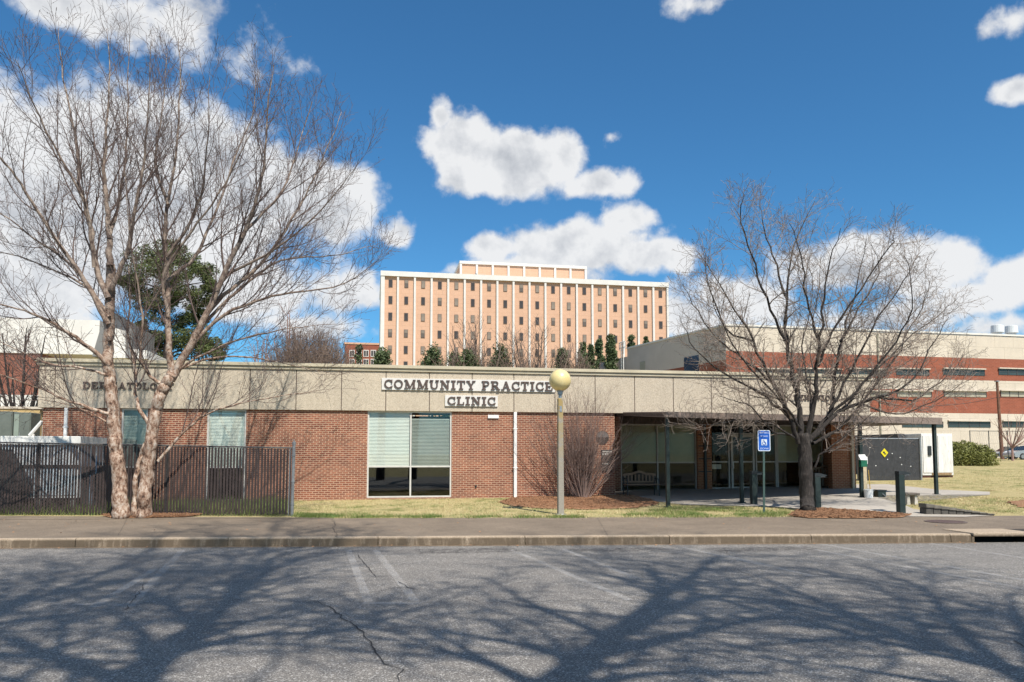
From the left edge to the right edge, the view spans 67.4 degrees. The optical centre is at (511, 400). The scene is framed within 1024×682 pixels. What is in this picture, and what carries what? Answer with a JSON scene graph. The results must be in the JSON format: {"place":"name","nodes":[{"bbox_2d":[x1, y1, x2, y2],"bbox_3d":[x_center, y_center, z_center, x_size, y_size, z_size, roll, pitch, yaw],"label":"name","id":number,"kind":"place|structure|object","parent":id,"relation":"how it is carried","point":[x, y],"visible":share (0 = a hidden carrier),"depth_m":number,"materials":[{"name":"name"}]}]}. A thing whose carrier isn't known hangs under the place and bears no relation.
{"place":"outdoors","nodes":[
{"label":"outdoors","id":0,"kind":"place"},
{"bbox_2d":[0,516,322,519],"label":"sidewalk","id":1,"kind":"structure","parent":0,"point":[53,517],"depth_m":20.25,"materials":[{"name":"concrete"}]},
{"bbox_2d":[0,542,1023,681],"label":"road","id":2,"kind":"structure","parent":0,"point":[917,612],"depth_m":9.22,"materials":[{"name":"asphalt"}]},
{"bbox_2d":[318,601,403,680],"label":"pavement crack","id":3,"kind":"object","parent":2,"relation":"on","point":[366,638],"visible":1,"depth_m":7.88,"materials":[{"name":"asphalt"}]},
{"bbox_2d":[0,533,970,547],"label":"kerb","id":4,"kind":"structure","parent":2,"relation":"on","point":[459,540],"depth_m":16.13,"materials":[{"name":"concrete"}]},
{"bbox_2d":[0,542,973,548],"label":"gutter dirt","id":5,"kind":"structure","parent":2,"relation":"on","point":[484,545],"depth_m":16.05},
{"bbox_2d":[0,516,1023,537],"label":"sidewalk","id":6,"kind":"structure","parent":0,"point":[104,528],"depth_m":18.13,"materials":[{"name":"concrete"}]},
{"bbox_2d":[924,520,967,523],"bbox_3d":[10.883,3.049,19.280,0.960,0.024,0.960,1,-4,-10],"label":"manhole cover","id":7,"kind":"object","parent":6,"relation":"on","point":[947,521],"visible":1,"depth_m":19.26,"materials":[{"name":"metal"}]},
{"bbox_2d":[0,458,1023,544],"bbox_3d":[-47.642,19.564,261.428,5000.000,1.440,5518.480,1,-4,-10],"label":"ground","id":8,"kind":"structure","parent":0,"point":[1010,465],"depth_m":25.27,"materials":[{"name":"soil"}]},
{"bbox_2d":[0,411,13,435],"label":"electrical cabinet","id":9,"kind":"object","parent":8,"relation":"on","point":[6,423],"visible":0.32,"depth_m":29.95,"materials":[{"name":"metal"}]},
{"bbox_2d":[0,449,31,508],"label":"shrub","id":10,"kind":"object","parent":8,"relation":"on","point":[13,479],"visible":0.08,"depth_m":22.09,"materials":[{"name":"green plant"}]},
{"bbox_2d":[0,406,42,435],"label":"tan wall","id":11,"kind":"structure","parent":8,"relation":"on","point":[8,408],"depth_m":34.67,"materials":[{"name":"concrete"}]},
{"bbox_2d":[0,316,51,419],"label":"bare tree","id":12,"kind":"object","parent":8,"relation":"on","point":[33,397],"visible":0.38,"depth_m":36.42,"materials":[{"name":"brown plant"}]},
{"bbox_2d":[13,412,40,435],"bbox_3d":[-19.254,2.082,30.402,0.624,3.173,0.950,1,-4,-10],"label":"electrical cabinet","id":13,"kind":"object","parent":8,"relation":"on","point":[27,426],"visible":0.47,"depth_m":30.07,"materials":[{"name":"metal"}]},
{"bbox_2d":[28,420,42,435],"bbox_3d":[-16.698,2.089,26.868,0.496,2.784,0.150,1,-4,-10],"label":"handrail","id":14,"kind":"object","parent":8,"relation":"on","point":[36,428],"visible":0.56,"depth_m":26.89,"materials":[{"name":"white metal"}]},
{"bbox_2d":[0,436,111,508],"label":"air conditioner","id":15,"kind":"object","parent":8,"relation":"on","point":[66,439],"visible":0.2,"depth_m":22.89,"materials":[{"name":"white paint"}]},
{"bbox_2d":[0,314,165,429],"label":"brick hall","id":16,"kind":"structure","parent":8,"relation":"on","point":[94,339],"depth_m":57.36,"materials":[{"name":"white"}]},
{"bbox_2d":[106,516,185,517],"bbox_3d":[-9.772,3.082,20.674,2.370,0.052,1.468,-1,-4,12],"label":"pine straw","id":17,"kind":"object","parent":8,"relation":"on","point":[149,517],"visible":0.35,"depth_m":20.14,"materials":[{"name":"plant"}]},
{"bbox_2d":[0,440,295,515],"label":"slatted fence","id":18,"kind":"object","parent":8,"relation":"on","point":[38,466],"visible":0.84,"depth_m":20.99,"materials":[{"name":"metal"}]},
{"bbox_2d":[0,493,299,516],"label":"grass","id":19,"kind":"structure","parent":8,"relation":"on","point":[85,513],"depth_m":21.74,"materials":[{"name":"plant"}]},
{"bbox_2d":[117,239,228,360],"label":"pine tree","id":20,"kind":"object","parent":8,"relation":"on","point":[179,342],"visible":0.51,"depth_m":66.42,"materials":[{"name":"green plant"}]},
{"bbox_2d":[0,0,412,518],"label":"river birch","id":21,"kind":"object","parent":8,"relation":"on","point":[142,492],"visible":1,"depth_m":20.56,"materials":[{"name":"beige plant"}]},
{"bbox_2d":[242,325,280,361],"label":"bare tree","id":22,"kind":"object","parent":8,"relation":"on","point":[257,353],"visible":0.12,"depth_m":84.60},
{"bbox_2d":[253,297,315,361],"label":"bare tree","id":23,"kind":"object","parent":8,"relation":"on","point":[283,330],"visible":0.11,"depth_m":82.31,"materials":[{"name":"plant"}]},
{"bbox_2d":[258,321,359,363],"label":"bare thicket","id":24,"kind":"object","parent":8,"relation":"on","point":[328,349],"visible":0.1,"depth_m":76.83,"materials":[{"name":"plant"}]},
{"bbox_2d":[353,344,362,363],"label":"evergreen tree","id":25,"kind":"object","parent":8,"relation":"on","point":[358,358],"visible":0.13,"depth_m":88.75,"materials":[{"name":"green plant"}]},
{"bbox_2d":[344,342,378,363],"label":"brick office","id":26,"kind":"structure","parent":8,"relation":"on","point":[368,352],"depth_m":212.47,"materials":[{"name":"red brick"}]},
{"bbox_2d":[363,350,368,356],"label":"window","id":27,"kind":"structure","parent":26,"relation":"in","point":[365,352],"depth_m":212.48,"materials":[{"name":"white glass"}]},
{"bbox_2d":[367,346,392,364],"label":"evergreen tree","id":28,"kind":"object","parent":8,"relation":"on","point":[381,357],"visible":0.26,"depth_m":116.45,"materials":[{"name":"green plant"}]},
{"bbox_2d":[415,342,446,415],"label":"evergreen tree","id":29,"kind":"object","parent":8,"relation":"on","point":[434,355],"visible":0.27,"depth_m":123.02,"materials":[{"name":"green plant"}]},
{"bbox_2d":[433,351,460,415],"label":"evergreen tree","id":30,"kind":"object","parent":8,"relation":"on","point":[450,360],"visible":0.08,"depth_m":128.60,"materials":[{"name":"green plant"}]},
{"bbox_2d":[35,358,871,501],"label":"clinic building","id":31,"kind":"structure","parent":8,"relation":"on","point":[361,441],"depth_m":27.76,"materials":[{"name":"brick"}]},
{"bbox_2d":[82,382,173,389],"bbox_3d":[-12.869,-0.490,25.788,2.854,0.236,0.057,1,-4,-10],"label":"wall sign","id":32,"kind":"object","parent":31,"relation":"attached to","point":[121,385],"visible":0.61,"depth_m":25.75,"materials":[{"name":"metal"}]},
{"bbox_2d":[121,408,147,467],"bbox_3d":[-12.718,1.851,25.848,0.827,3.149,0.100,1,-4,-10],"label":"window","id":33,"kind":"structure","parent":31,"relation":"in","point":[131,418],"depth_m":25.92,"materials":[{"name":"teal glass"}]},
{"bbox_2d":[206,409,246,500],"bbox_3d":[-9.811,1.880,26.375,1.278,3.134,0.100,1,-4,-10],"label":"window","id":34,"kind":"structure","parent":31,"relation":"in","point":[214,421],"depth_m":26.44,"materials":[{"name":"white glass"}]},
{"bbox_2d":[367,411,451,497],"bbox_3d":[-3.662,1.927,27.492,2.987,3.072,0.100,1,-4,-10],"label":"window","id":35,"kind":"structure","parent":31,"relation":"in","point":[381,438],"depth_m":27.53,"materials":[{"name":"white glass"}]},
{"bbox_2d":[382,378,554,406],"bbox_3d":[-1.517,-0.273,27.820,6.316,0.974,0.109,1,-4,-10],"label":"wall sign","id":36,"kind":"object","parent":31,"relation":"attached to","point":[463,385],"visible":1,"depth_m":27.80,"materials":[{"name":"metal"}]},
{"bbox_2d":[596,431,608,443],"bbox_3d":[3.389,1.386,28.721,0.490,0.490,0.040,1,-4,-10],"label":"round plaque","id":37,"kind":"object","parent":31,"relation":"attached to","point":[605,437],"visible":0.63,"depth_m":28.71,"materials":[{"name":"grey metal"}]},
{"bbox_2d":[601,450,611,470],"bbox_3d":[3.530,2.245,28.680,0.399,0.800,0.051,1,-4,-10],"label":"notice plaque","id":38,"kind":"object","parent":31,"relation":"attached to","point":[610,459],"visible":0.48,"depth_m":28.66,"materials":[{"name":"black paint"}]},
{"bbox_2d":[620,424,696,490],"bbox_3d":[6.081,2.377,31.884,3.312,2.775,0.100,1,-4,-10],"label":"window","id":39,"kind":"structure","parent":31,"relation":"in","point":[687,440],"depth_m":31.93,"materials":[{"name":"glass"}]},
{"bbox_2d":[711,425,729,488],"bbox_3d":[8.752,2.370,32.371,0.863,2.694,0.100,1,-4,-10],"label":"window","id":40,"kind":"structure","parent":31,"relation":"in","point":[728,446],"depth_m":32.38,"materials":[{"name":"metal"}]},
{"bbox_2d":[729,425,754,434],"bbox_3d":[9.758,1.244,32.634,1.144,0.411,0.100,1,-4,-10],"label":"window","id":41,"kind":"structure","parent":31,"relation":"in","point":[753,427],"depth_m":32.65,"materials":[{"name":"glass"}]},
{"bbox_2d":[730,435,754,487],"bbox_3d":[9.772,2.618,32.462,1.067,2.333,0.134,1,-4,-10],"label":"door","id":42,"kind":"structure","parent":31,"relation":"in","point":[731,437],"depth_m":32.47,"materials":[{"name":"metal"}]},
{"bbox_2d":[754,425,776,486],"bbox_3d":[10.813,2.397,32.745,0.962,2.694,0.100,1,-4,-10],"label":"window","id":43,"kind":"structure","parent":31,"relation":"in","point":[755,446],"depth_m":32.74,"materials":[{"name":"metal"}]},
{"bbox_2d":[776,425,823,486],"bbox_3d":[12.370,2.416,33.027,2.163,2.694,0.100,1,-4,-10],"label":"window","id":44,"kind":"structure","parent":31,"relation":"in","point":[816,449],"depth_m":33.01,"materials":[{"name":"glass"}]},
{"bbox_2d":[794,395,829,399],"bbox_3d":[11.953,-0.109,30.276,1.800,0.224,0.071,1,-4,-10],"label":"wall sign","id":45,"kind":"object","parent":31,"relation":"attached to","point":[812,397],"visible":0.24,"depth_m":30.31,"materials":[{"name":"metal"}]},
{"bbox_2d":[447,348,480,416],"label":"evergreen tree","id":46,"kind":"object","parent":8,"relation":"on","point":[467,358],"visible":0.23,"depth_m":118.82,"materials":[{"name":"green plant"}]},
{"bbox_2d":[428,308,531,366],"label":"bare tree","id":47,"kind":"object","parent":8,"relation":"on","point":[476,351],"visible":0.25,"depth_m":121.47,"materials":[{"name":"plant"}]},
{"bbox_2d":[487,342,512,366],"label":"evergreen tree","id":48,"kind":"object","parent":8,"relation":"on","point":[497,353],"visible":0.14,"depth_m":124.86,"materials":[{"name":"green plant"}]},
{"bbox_2d":[101,494,911,517],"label":"straw needles","id":49,"kind":"object","parent":8,"relation":"on","point":[823,512],"visible":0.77,"depth_m":23.68,"materials":[{"name":"brown plant"}]},
{"bbox_2d":[4,496,1022,548],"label":"fallen leaves","id":50,"kind":"object","parent":8,"relation":"on","point":[569,518],"visible":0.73,"depth_m":19.37,"materials":[{"name":"brown plant"}]},
{"bbox_2d":[379,261,668,415],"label":"tall office block","id":51,"kind":"structure","parent":8,"relation":"on","point":[419,311],"depth_m":171.93,"materials":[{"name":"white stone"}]},
{"bbox_2d":[388,296,392,303],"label":"window","id":52,"kind":"structure","parent":51,"relation":"in","point":[390,298],"depth_m":166.74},
{"bbox_2d":[489,316,593,368],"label":"bare tree","id":53,"kind":"object","parent":8,"relation":"on","point":[520,359],"visible":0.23,"depth_m":122.30,"materials":[{"name":"plant"}]},
{"bbox_2d":[289,497,799,518],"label":"grass","id":54,"kind":"structure","parent":8,"relation":"on","point":[414,504],"depth_m":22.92,"materials":[{"name":"plant"}]},
{"bbox_2d":[549,369,570,514],"bbox_3d":[1.345,1.170,21.376,0.617,4.091,0.617,1,-4,-10],"label":"globe lamp","id":55,"kind":"object","parent":8,"relation":"on","point":[560,381],"visible":0.91,"depth_m":21.28,"materials":[{"name":"metal"}]},
{"bbox_2d":[553,347,569,367],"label":"evergreen tree","id":56,"kind":"object","parent":8,"relation":"on","point":[560,354],"visible":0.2,"depth_m":131.97,"materials":[{"name":"green plant"}]},
{"bbox_2d":[501,495,656,508],"bbox_3d":[2.303,3.377,25.770,5.380,0.129,5.921,1,-4,-10],"label":"pine straw","id":57,"kind":"object","parent":8,"relation":"on","point":[549,507],"visible":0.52,"depth_m":24.23,"materials":[{"name":"plant"}]},
{"bbox_2d":[563,340,600,368],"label":"bare tree","id":58,"kind":"object","parent":8,"relation":"on","point":[580,365],"visible":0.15,"depth_m":115.86,"materials":[{"name":"plant"}]},
{"bbox_2d":[509,370,656,497],"bbox_3d":[2.729,1.201,27.825,5.790,4.778,2.099,1,-4,-10],"label":"bare shrub","id":59,"kind":"object","parent":8,"relation":"on","point":[581,469],"visible":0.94,"depth_m":27.66,"materials":[{"name":"plant"}]},
{"bbox_2d":[577,342,588,368],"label":"evergreen tree","id":60,"kind":"object","parent":8,"relation":"on","point":[584,347],"visible":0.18,"depth_m":122.49,"materials":[{"name":"green plant"}]},
{"bbox_2d":[586,344,597,368],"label":"evergreen tree","id":61,"kind":"object","parent":8,"relation":"on","point":[591,350],"visible":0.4,"depth_m":127.87,"materials":[{"name":"green plant"}]},
{"bbox_2d":[594,338,604,368],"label":"evergreen tree","id":62,"kind":"object","parent":8,"relation":"on","point":[598,344],"visible":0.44,"depth_m":133.41,"materials":[{"name":"green plant"}]},
{"bbox_2d":[602,333,620,420],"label":"evergreen tree","id":63,"kind":"object","parent":8,"relation":"on","point":[611,351],"visible":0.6,"depth_m":123.37,"materials":[{"name":"green plant"}]},
{"bbox_2d":[626,334,635,346],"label":"evergreen tree","id":64,"kind":"object","parent":8,"relation":"on","point":[630,338],"visible":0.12,"depth_m":129.52,"materials":[{"name":"green plant"}]},
{"bbox_2d":[642,336,648,342],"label":"evergreen tree","id":65,"kind":"object","parent":8,"relation":"on","point":[645,338],"visible":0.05,"depth_m":135.20,"materials":[{"name":"green plant"}]},
{"bbox_2d":[758,430,770,512],"bbox_3d":[7.106,2.019,21.603,0.380,2.360,0.059,1,-4,-10],"label":"parking sign","id":66,"kind":"object","parent":8,"relation":"on","point":[764,442],"visible":0.98,"depth_m":21.63,"materials":[{"name":"metal"}]},
{"bbox_2d":[600,324,1023,457],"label":"laboratory building","id":67,"kind":"structure","parent":8,"relation":"on","point":[1004,359],"depth_m":107.21,"materials":[{"name":"concrete"}]},
{"bbox_2d":[640,361,644,369],"bbox_3d":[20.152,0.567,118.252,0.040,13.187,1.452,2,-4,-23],"label":"door","id":68,"kind":"structure","parent":67,"relation":"in","point":[642,364],"depth_m":118.61,"materials":[{"name":"metal"}]},
{"bbox_2d":[684,355,698,370],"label":"window","id":69,"kind":"structure","parent":67,"relation":"in","point":[690,367],"depth_m":107.00,"materials":[{"name":"blue glass"}]},
{"bbox_2d":[756,367,789,372],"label":"window","id":70,"kind":"structure","parent":67,"relation":"in","point":[758,367],"depth_m":101.38,"materials":[{"name":"grey glass"}]},
{"bbox_2d":[797,367,842,373],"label":"window","id":71,"kind":"structure","parent":67,"relation":"in","point":[819,372],"depth_m":102.82,"materials":[{"name":"grey glass"}]},
{"bbox_2d":[851,367,886,375],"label":"window","id":72,"kind":"structure","parent":67,"relation":"in","point":[869,369],"depth_m":104.19,"materials":[{"name":"grey glass"}]},
{"bbox_2d":[896,368,930,375],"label":"window","id":73,"kind":"structure","parent":67,"relation":"in","point":[927,369],"depth_m":105.73,"materials":[{"name":"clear glass"}]},
{"bbox_2d":[902,420,944,427],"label":"window","id":74,"kind":"structure","parent":67,"relation":"in","point":[918,425],"depth_m":105.60,"materials":[{"name":"grey glass"}]},
{"bbox_2d":[942,367,985,375],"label":"window","id":75,"kind":"structure","parent":67,"relation":"in","point":[980,370],"depth_m":107.60,"materials":[{"name":"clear glass"}]},
{"bbox_2d":[947,420,991,427],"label":"window","id":76,"kind":"structure","parent":67,"relation":"in","point":[951,423],"depth_m":107.05,"materials":[{"name":"clear glass"}]},
{"bbox_2d":[998,367,1023,374],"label":"window","id":77,"kind":"structure","parent":67,"relation":"in","point":[1002,370],"depth_m":109.06,"materials":[{"name":"clear glass"}]},
{"bbox_2d":[1002,420,1023,426],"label":"window","id":78,"kind":"structure","parent":67,"relation":"in","point":[1005,422],"depth_m":108.51,"materials":[{"name":"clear glass"}]},
{"bbox_2d":[658,172,997,510],"bbox_3d":[9.825,-1.800,22.582,12.068,10.454,5.465,1,-4,-10],"label":"entrance tree","id":79,"kind":"object","parent":8,"relation":"on","point":[804,441],"visible":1,"depth_m":22.21,"materials":[{"name":"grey plant"}]},
{"bbox_2d":[791,512,907,517],"bbox_3d":[9.015,3.073,20.798,2.646,0.107,2.595,-3,-5,40],"label":"pine straw","id":80,"kind":"object","parent":8,"relation":"on","point":[847,517],"visible":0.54,"depth_m":20.16,"materials":[{"name":"plant"}]},
{"bbox_2d":[855,434,903,473],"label":"dark container","id":81,"kind":"object","parent":8,"relation":"on","point":[886,436],"visible":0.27,"depth_m":42.55,"materials":[{"name":"metal"}]},
{"bbox_2d":[855,438,921,480],"bbox_3d":[18.326,2.881,37.305,3.488,2.112,0.145,1,-4,-10],"label":"screen fence","id":82,"kind":"object","parent":8,"relation":"on","point":[893,463],"visible":0.75,"depth_m":37.35,"materials":[{"name":"metal"}]},
{"bbox_2d":[881,448,887,456],"bbox_3d":[18.075,2.544,37.263,0.400,0.440,0.018,1,-4,-10],"label":"warning sign","id":83,"kind":"object","parent":82,"relation":"attached to","point":[884,452],"visible":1,"depth_m":37.26,"materials":[{"name":"metal"}]},
{"bbox_2d":[905,492,919,504],"bbox_3d":[12.197,3.026,23.605,0.500,0.370,0.380,1,-4,-10],"label":"concrete bench","id":84,"kind":"object","parent":8,"relation":"on","point":[910,497],"visible":0.71,"depth_m":23.49,"materials":[{"name":"concrete"}]},
{"bbox_2d":[904,434,953,477],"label":"storage container","id":85,"kind":"object","parent":8,"relation":"on","point":[945,454],"visible":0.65,"depth_m":40.14,"materials":[{"name":"metal"}]},
{"bbox_2d":[922,435,952,472],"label":"door","id":86,"kind":"structure","parent":85,"relation":"in","point":[945,459],"depth_m":40.15,"materials":[{"name":"metal"}]},
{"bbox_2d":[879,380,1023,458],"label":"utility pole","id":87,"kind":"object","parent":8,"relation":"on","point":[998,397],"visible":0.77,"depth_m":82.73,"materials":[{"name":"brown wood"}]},
{"bbox_2d":[881,469,1023,513],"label":"grass","id":88,"kind":"structure","parent":8,"relation":"on","point":[970,500],"depth_m":25.65,"materials":[{"name":"plant"}]},
{"bbox_2d":[918,503,994,515],"bbox_3d":[12.281,3.027,21.217,1.886,0.357,0.313,0,-4,5],"label":"stone edging","id":89,"kind":"object","parent":8,"relation":"on","point":[925,508],"visible":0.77,"depth_m":21.12,"materials":[{"name":"stone"}]},
{"bbox_2d":[952,440,1001,465],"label":"clipped shrub","id":90,"kind":"object","parent":8,"relation":"on","point":[968,453],"visible":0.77,"depth_m":58.94,"materials":[{"name":"green plant"}]},
{"bbox_2d":[943,529,1023,542],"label":"storm drain","id":91,"kind":"object","parent":8,"relation":"on","point":[997,535],"visible":0.69,"depth_m":17.14,"materials":[{"name":"concrete"}]},
{"bbox_2d":[969,430,1021,459],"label":"chain fence","id":92,"kind":"object","parent":8,"relation":"on","point":[1000,444],"visible":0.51,"depth_m":75.72,"materials":[{"name":"metal"}]},
{"bbox_2d":[992,446,1017,458],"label":"parked car","id":93,"kind":"object","parent":8,"relation":"on","point":[998,450],"visible":0.21,"depth_m":87.85,"materials":[{"name":"white metal"}]},
{"bbox_2d":[989,412,1023,460],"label":"bare tree","id":94,"kind":"object","parent":8,"relation":"on","point":[1019,439],"visible":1,"depth_m":73.51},
{"bbox_2d":[1003,445,1023,459],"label":"parked car","id":95,"kind":"object","parent":8,"relation":"on","point":[1018,450],"visible":0.73,"depth_m":78.10,"materials":[{"name":"silver metal"}]},
{"bbox_2d":[1006,499,1023,506],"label":"pine straw","id":96,"kind":"object","parent":8,"relation":"on","point":[1019,503],"visible":1,"depth_m":23.32,"materials":[{"name":"plant"}]},
{"bbox_2d":[0,0,1023,413],"label":"sky","id":97,"kind":"structure","parent":0,"point":[593,134],"materials":[{"name":"blue"}]},
{"bbox_2d":[615,484,989,516],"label":"patio","id":98,"kind":"structure","parent":0,"point":[786,496],"depth_m":27.45,"materials":[{"name":"concrete"}]},
{"bbox_2d":[622,471,659,495],"bbox_3d":[4.809,3.096,28.615,1.300,0.954,0.551,1,-4,-10],"label":"wooden bench","id":99,"kind":"object","parent":98,"relation":"on","point":[638,481],"visible":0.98,"depth_m":28.78,"materials":[{"name":"brown wood"}]},
{"bbox_2d":[749,471,762,503],"bbox_3d":[7.777,2.783,24.435,0.380,1.086,0.184,1,-4,-10],"label":"bollard light","id":100,"kind":"object","parent":98,"relation":"on","point":[753,488],"visible":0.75,"depth_m":24.35,"materials":[{"name":"black paint"}]},
{"bbox_2d":[623,412,942,507],"bbox_3d":[9.812,1.979,27.621,12.047,3.218,5.017,1,-4,-16],"label":"entrance canopy","id":101,"kind":"object","parent":98,"relation":"on","point":[818,419],"visible":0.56,"depth_m":25.85,"materials":[{"name":"brown metal"}]},
{"bbox_2d":[858,454,866,466],"bbox_3d":[12.220,2.100,26.737,0.260,0.430,0.143,1,-4,-10],"label":"bag dispenser","id":102,"kind":"object","parent":101,"relation":"attached to","point":[862,458],"visible":0.99,"depth_m":26.68,"materials":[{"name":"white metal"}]},
{"bbox_2d":[813,473,826,507],"bbox_3d":[9.043,2.678,22.575,0.380,1.066,0.184,1,-4,-10],"label":"bollard light","id":103,"kind":"object","parent":98,"relation":"on","point":[817,486],"visible":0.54,"depth_m":22.48,"materials":[{"name":"black paint"}]},
{"bbox_2d":[812,465,827,477],"bbox_3d":[13.165,3.170,31.961,1.300,0.954,0.551,1,-4,-10],"label":"wooden bench","id":104,"kind":"object","parent":98,"relation":"on","point":[818,468],"visible":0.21,"depth_m":32.14,"materials":[{"name":"brown wood"}]},
{"bbox_2d":[863,457,870,488],"bbox_3d":[12.453,2.684,27.064,0.334,1.401,0.134,1,-4,-10],"label":"litter scoop caddy","id":105,"kind":"object","parent":98,"relation":"on","point":[865,476],"visible":0.22,"depth_m":27.07,"materials":[{"name":"beige wood"}]},
{"bbox_2d":[863,489,874,497],"bbox_3d":[12.326,3.225,26.550,0.319,0.300,0.316,1,-4,-10],"label":"bucket","id":106,"kind":"object","parent":98,"relation":"on","point":[868,493],"visible":0.98,"depth_m":26.43,"materials":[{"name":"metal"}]},
{"bbox_2d":[873,489,886,496],"bbox_3d":[12.872,3.260,26.889,0.350,0.260,0.365,1,-4,-10],"label":"planter box","id":107,"kind":"object","parent":98,"relation":"on","point":[879,493],"visible":0.81,"depth_m":26.76,"materials":[{"name":"black paint"}]},
{"bbox_2d":[895,471,910,512],"bbox_3d":[10.956,2.580,21.492,0.380,1.194,0.184,1,-4,-10],"label":"bollard light","id":108,"kind":"object","parent":98,"relation":"on","point":[900,491],"visible":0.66,"depth_m":21.41,"materials":[{"name":"black paint"}]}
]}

